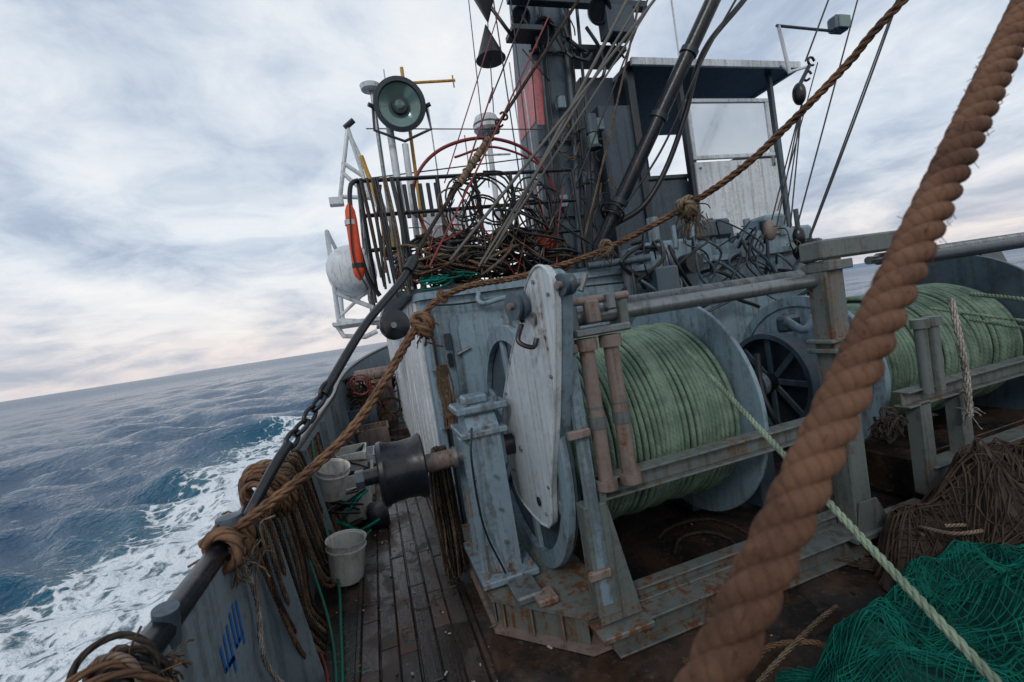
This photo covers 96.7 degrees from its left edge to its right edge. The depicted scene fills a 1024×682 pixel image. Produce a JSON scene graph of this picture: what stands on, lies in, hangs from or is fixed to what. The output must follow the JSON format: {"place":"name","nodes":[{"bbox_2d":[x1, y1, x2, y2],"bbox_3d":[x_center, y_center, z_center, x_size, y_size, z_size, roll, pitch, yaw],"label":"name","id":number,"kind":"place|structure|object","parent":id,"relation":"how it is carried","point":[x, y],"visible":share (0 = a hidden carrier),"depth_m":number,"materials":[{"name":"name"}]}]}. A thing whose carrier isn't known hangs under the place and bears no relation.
{"place":"outdoors","nodes":[
{"label":"outdoors","id":0,"kind":"place"},
{"bbox_2d":[0,248,1023,681],"bbox_3d":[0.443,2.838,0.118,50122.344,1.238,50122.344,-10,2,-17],"label":"sea","id":1,"kind":"structure","parent":0,"point":[116,500],"depth_m":13.38,"materials":[{"name":"liquid"}]},
{"bbox_2d":[107,345,395,681],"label":"ship bulwark","id":2,"kind":"object","parent":1,"relation":"on","point":[205,595],"visible":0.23,"depth_m":2.00,"materials":[{"name":"grey metal"}]},
{"bbox_2d":[150,511,242,649],"bbox_3d":[-1.122,0.834,1.673,0.110,0.178,0.740,-10,2,-17],"label":"rail fairlead","id":3,"kind":"object","parent":2,"relation":"on","point":[168,611],"visible":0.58,"depth_m":1.36,"materials":[{"name":"metal"}]},
{"bbox_2d":[64,432,346,681],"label":"coiled rope","id":4,"kind":"object","parent":2,"relation":"hanging from","point":[117,662],"visible":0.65,"depth_m":2.34,"materials":[{"name":"brown fabric"}]},
{"bbox_2d":[220,600,245,673],"bbox_3d":[-1.096,1.176,1.788,0.001,0.223,0.261,-10,2,-17],"label":"blue painted mark","id":5,"kind":"object","parent":2,"relation":"attached to","point":[230,662],"visible":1,"depth_m":1.78,"materials":[{"name":"paint"}]},
{"bbox_2d":[305,440,344,681],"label":"green hose","id":6,"kind":"object","parent":2,"relation":"on","point":[342,676],"visible":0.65,"depth_m":2.87,"materials":[{"name":"green rubber"}]},
{"bbox_2d":[315,458,349,501],"bbox_3d":[-1.611,1.254,4.100,0.336,0.354,0.295,-8,3,26],"label":"white bucket","id":7,"kind":"object","parent":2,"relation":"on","point":[332,474],"visible":0.75,"depth_m":4.04,"materials":[{"name":"plastic"}]},
{"bbox_2d":[335,403,390,522],"bbox_3d":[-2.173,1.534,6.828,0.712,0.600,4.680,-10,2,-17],"label":"fish crate","id":8,"kind":"object","parent":2,"relation":"on","point":[371,431],"visible":0.48,"depth_m":5.85,"materials":[{"name":"white plastic"}]},
{"bbox_2d":[328,365,401,534],"bbox_3d":[-2.187,1.191,7.351,1.276,1.320,6.840,-10,2,-17],"label":"deck gear","id":9,"kind":"object","parent":2,"relation":"on","point":[364,382],"visible":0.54,"depth_m":8.53,"materials":[{"name":"grey metal"}]},
{"bbox_2d":[243,0,579,515],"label":"mast stay","id":10,"kind":"object","parent":2,"relation":"attached to","point":[394,324],"visible":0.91,"depth_m":2.96,"materials":[{"name":"black paint"}]},
{"bbox_2d":[428,0,896,266],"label":"rigging wire","id":11,"kind":"object","parent":10,"relation":"attached to","point":[560,123],"visible":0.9,"depth_m":4.46,"materials":[{"name":"grey metal"}]},
{"bbox_2d":[758,56,814,253],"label":"rigging block","id":12,"kind":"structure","parent":11,"relation":"hanging from","point":[770,228],"depth_m":4.53,"materials":[{"name":"grey metal"}]},
{"bbox_2d":[429,364,470,578],"bbox_3d":[-0.491,0.947,3.433,0.210,1.502,0.442,-8,2,9],"label":"hanging rope bundle","id":13,"kind":"object","parent":2,"relation":"on","point":[454,557],"visible":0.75,"depth_m":3.31,"materials":[{"name":"brown fabric"}]},
{"bbox_2d":[197,0,908,575],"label":"mooring hawser","id":14,"kind":"object","parent":2,"relation":"on","point":[423,322],"visible":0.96,"depth_m":2.38,"materials":[{"name":"brown fabric"}]},
{"bbox_2d":[316,499,855,681],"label":"deck debris","id":15,"kind":"object","parent":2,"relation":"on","point":[548,646],"visible":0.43,"depth_m":2.94,"materials":[{"name":"wicker"}]},
{"bbox_2d":[376,238,821,524],"bbox_3d":[0.276,0.299,8.651,5.100,2.215,8.834,-10,2,-17],"label":"deckhouse","id":16,"kind":"object","parent":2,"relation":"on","point":[468,320],"visible":0.26,"depth_m":4.06,"materials":[{"name":"blue paint"}]},
{"bbox_2d":[367,76,431,287],"bbox_3d":[-0.942,-1.425,4.298,0.580,1.954,0.350,-10,2,-17],"label":"searchlight","id":17,"kind":"object","parent":16,"relation":"on","point":[399,104],"visible":1,"depth_m":4.18,"materials":[{"name":"blue paint"}]},
{"bbox_2d":[418,269,479,290],"bbox_3d":[-0.546,-0.550,4.020,0.574,0.177,0.299,-10,3,-26],"label":"teal net bundle","id":18,"kind":"object","parent":16,"relation":"on","point":[434,279],"visible":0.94,"depth_m":3.92,"materials":[{"name":"teal fabric"}]},
{"bbox_2d":[359,62,542,290],"bbox_3d":[-0.681,-1.774,5.049,2.019,2.501,0.903,-10,3,-29],"label":"antenna mast","id":19,"kind":"object","parent":16,"relation":"on","point":[367,87],"visible":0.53,"depth_m":4.69,"materials":[{"name":"metal"}]},
{"bbox_2d":[347,168,586,310],"bbox_3d":[-1.495,-1.013,7.950,2.167,1.026,7.941,-10,2,-17],"label":"deck railing","id":20,"kind":"object","parent":16,"relation":"on","point":[370,277],"visible":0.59,"depth_m":4.10,"materials":[{"name":"black metal"}]},
{"bbox_2d":[344,186,368,289],"bbox_3d":[-1.318,-0.865,3.805,0.114,0.906,0.176,-10,2,-17],"label":"lifebuoy","id":21,"kind":"object","parent":20,"relation":"attached to","point":[351,225],"visible":1,"depth_m":3.75,"materials":[{"name":"plastic"}]},
{"bbox_2d":[324,118,405,338],"bbox_3d":[-1.959,-1.151,5.626,0.794,2.275,2.114,-10,3,-28],"label":"life raft davit","id":22,"kind":"object","parent":20,"relation":"attached to","point":[341,323],"visible":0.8,"depth_m":5.53,"materials":[{"name":"white paint"}]},
{"bbox_2d":[326,245,376,297],"bbox_3d":[-2.105,-0.884,6.012,0.620,0.620,1.220,-10,2,-17],"label":"life raft canister","id":23,"kind":"object","parent":22,"relation":"attached to","point":[342,278],"visible":0.69,"depth_m":5.44,"materials":[{"name":"white paint"}]},
{"bbox_2d":[376,136,556,283],"bbox_3d":[-0.350,-1.248,4.198,1.780,1.344,0.230,-10,2,-17],"label":"red hose","id":24,"kind":"object","parent":20,"relation":"attached to","point":[536,160],"visible":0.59,"depth_m":4.26,"materials":[{"name":"red rubber"}]},
{"bbox_2d":[359,170,617,297],"bbox_3d":[-0.216,-1.047,4.517,2.327,1.053,1.091,-10,2,-17],"label":"rope pile","id":25,"kind":"object","parent":16,"relation":"on","point":[467,258],"visible":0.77,"depth_m":4.16,"materials":[{"name":"brown fabric"}]},
{"bbox_2d":[537,227,553,250],"bbox_3d":[0.326,-0.982,4.421,0.180,0.244,0.180,-10,2,-17],"label":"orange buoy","id":26,"kind":"object","parent":25,"relation":"on","point":[542,242],"visible":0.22,"depth_m":4.36,"materials":[{"name":"plastic"}]},
{"bbox_2d":[491,0,646,269],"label":"ship mast","id":27,"kind":"object","parent":16,"relation":"on","point":[552,86],"visible":0.69,"depth_m":5.19,"materials":[{"name":"metal"}]},
{"bbox_2d":[474,0,505,112],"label":"signal shape","id":28,"kind":"object","parent":27,"relation":"attached to","point":[492,59],"visible":0.96,"depth_m":4.71,"materials":[{"name":"black metal"}]},
{"bbox_2d":[591,0,746,249],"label":"cargo boom","id":29,"kind":"object","parent":27,"relation":"attached to","point":[613,218],"visible":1,"depth_m":4.84,"materials":[{"name":"black paint"}]},
{"bbox_2d":[586,209,816,323],"bbox_3d":[2.194,-0.155,4.911,3.078,2.428,0.920,-10,2,-17],"label":"hydraulic manifold","id":30,"kind":"object","parent":16,"relation":"attached to","point":[724,238],"visible":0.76,"depth_m":4.61,"materials":[{"name":"blue paint"}]},
{"bbox_2d":[591,0,832,258],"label":"wheelhouse","id":31,"kind":"object","parent":16,"relation":"on","point":[730,115],"visible":0.59,"depth_m":5.88,"materials":[{"name":"metal"}]},
{"bbox_2d":[827,14,851,34],"bbox_3d":[4.365,-4.231,6.083,0.254,0.210,0.180,-10,2,-17],"label":"floodlight","id":32,"kind":"object","parent":31,"relation":"attached to","point":[838,24],"visible":0.96,"depth_m":6.02,"materials":[{"name":"metal"}]},
{"bbox_2d":[354,230,920,658],"bbox_3d":[0.833,0.520,3.197,3.720,2.045,1.998,-10,2,-17],"label":"net winch","id":33,"kind":"object","parent":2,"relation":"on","point":[509,455],"visible":0.87,"depth_m":2.70,"materials":[{"name":"metal"}]},
{"bbox_2d":[570,323,740,527],"bbox_3d":[0.687,0.576,3.299,1.239,1.292,1.291,-10,2,-17],"label":"green rope coil","id":34,"kind":"object","parent":33,"relation":"on","point":[678,400],"visible":0.37,"depth_m":2.82,"materials":[{"name":"green fabric"}]},
{"bbox_2d":[675,338,1001,681],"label":"green rope line","id":35,"kind":"object","parent":34,"relation":"attached to","point":[985,671],"visible":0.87,"depth_m":1.27,"materials":[{"name":"green fabric"}]},
{"bbox_2d":[657,512,983,681],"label":"loose rope","id":36,"kind":"object","parent":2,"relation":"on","point":[791,644],"visible":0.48,"depth_m":2.26,"materials":[{"name":"brown fabric"}]},
{"bbox_2d":[673,0,1023,681],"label":"thick brown rope","id":37,"kind":"object","parent":2,"relation":"attached to","point":[729,640],"visible":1,"depth_m":0.49,"materials":[{"name":"brown fabric"}]},
{"bbox_2d":[742,232,1023,497],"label":"trawl winch","id":38,"kind":"object","parent":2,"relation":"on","point":[916,461],"visible":0.51,"depth_m":3.41,"materials":[{"name":"blue paint"}]},
{"bbox_2d":[867,297,985,443],"bbox_3d":[2.667,0.202,2.997,0.842,0.880,0.229,-9,2,-14],"label":"frayed rope","id":39,"kind":"object","parent":38,"relation":"hanging from","point":[895,425],"visible":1,"depth_m":3.03,"materials":[{"name":"beige fabric"}]},
{"bbox_2d":[846,283,1022,416],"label":"green rope coil","id":40,"kind":"object","parent":38,"relation":"on","point":[987,344],"visible":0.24,"depth_m":3.74,"materials":[{"name":"green fabric"}]},
{"bbox_2d":[929,292,1023,329],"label":"green rope line","id":41,"kind":"object","parent":40,"relation":"on","point":[997,296],"visible":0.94,"depth_m":3.46,"materials":[{"name":"green fabric"}]},
{"bbox_2d":[774,540,1023,681],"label":"green fishing net","id":42,"kind":"object","parent":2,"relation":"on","point":[971,594],"visible":0.94,"depth_m":1.76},
{"bbox_2d":[833,437,1023,591],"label":"brown fishing net","id":43,"kind":"object","parent":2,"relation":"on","point":[977,486],"visible":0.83,"depth_m":2.44,"materials":[{"name":"brown fabric"}]},
{"bbox_2d":[0,0,1023,401],"label":"sky","id":44,"kind":"structure","parent":0,"point":[170,170],"materials":[{"name":"white"}]},
{"bbox_2d":[309,400,937,681],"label":"ship deck","id":45,"kind":"structure","parent":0,"point":[377,644],"depth_m":2.79,"materials":[{"name":"brown wood"}]},
{"bbox_2d":[324,529,366,586],"bbox_3d":[-1.267,1.682,3.539,0.309,0.350,0.306,-8,3,28],"label":"white bucket","id":46,"kind":"object","parent":45,"relation":"on","point":[345,551],"visible":0.96,"depth_m":3.45,"materials":[{"name":"plastic"}]},
{"bbox_2d":[843,263,875,269],"bbox_3d":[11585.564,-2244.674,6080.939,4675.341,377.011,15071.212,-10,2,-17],"label":"distant hills","id":47,"kind":"structure","parent":0,"point":[860,265],"depth_m":11142.56,"materials":[{"name":"blue"}]}
]}

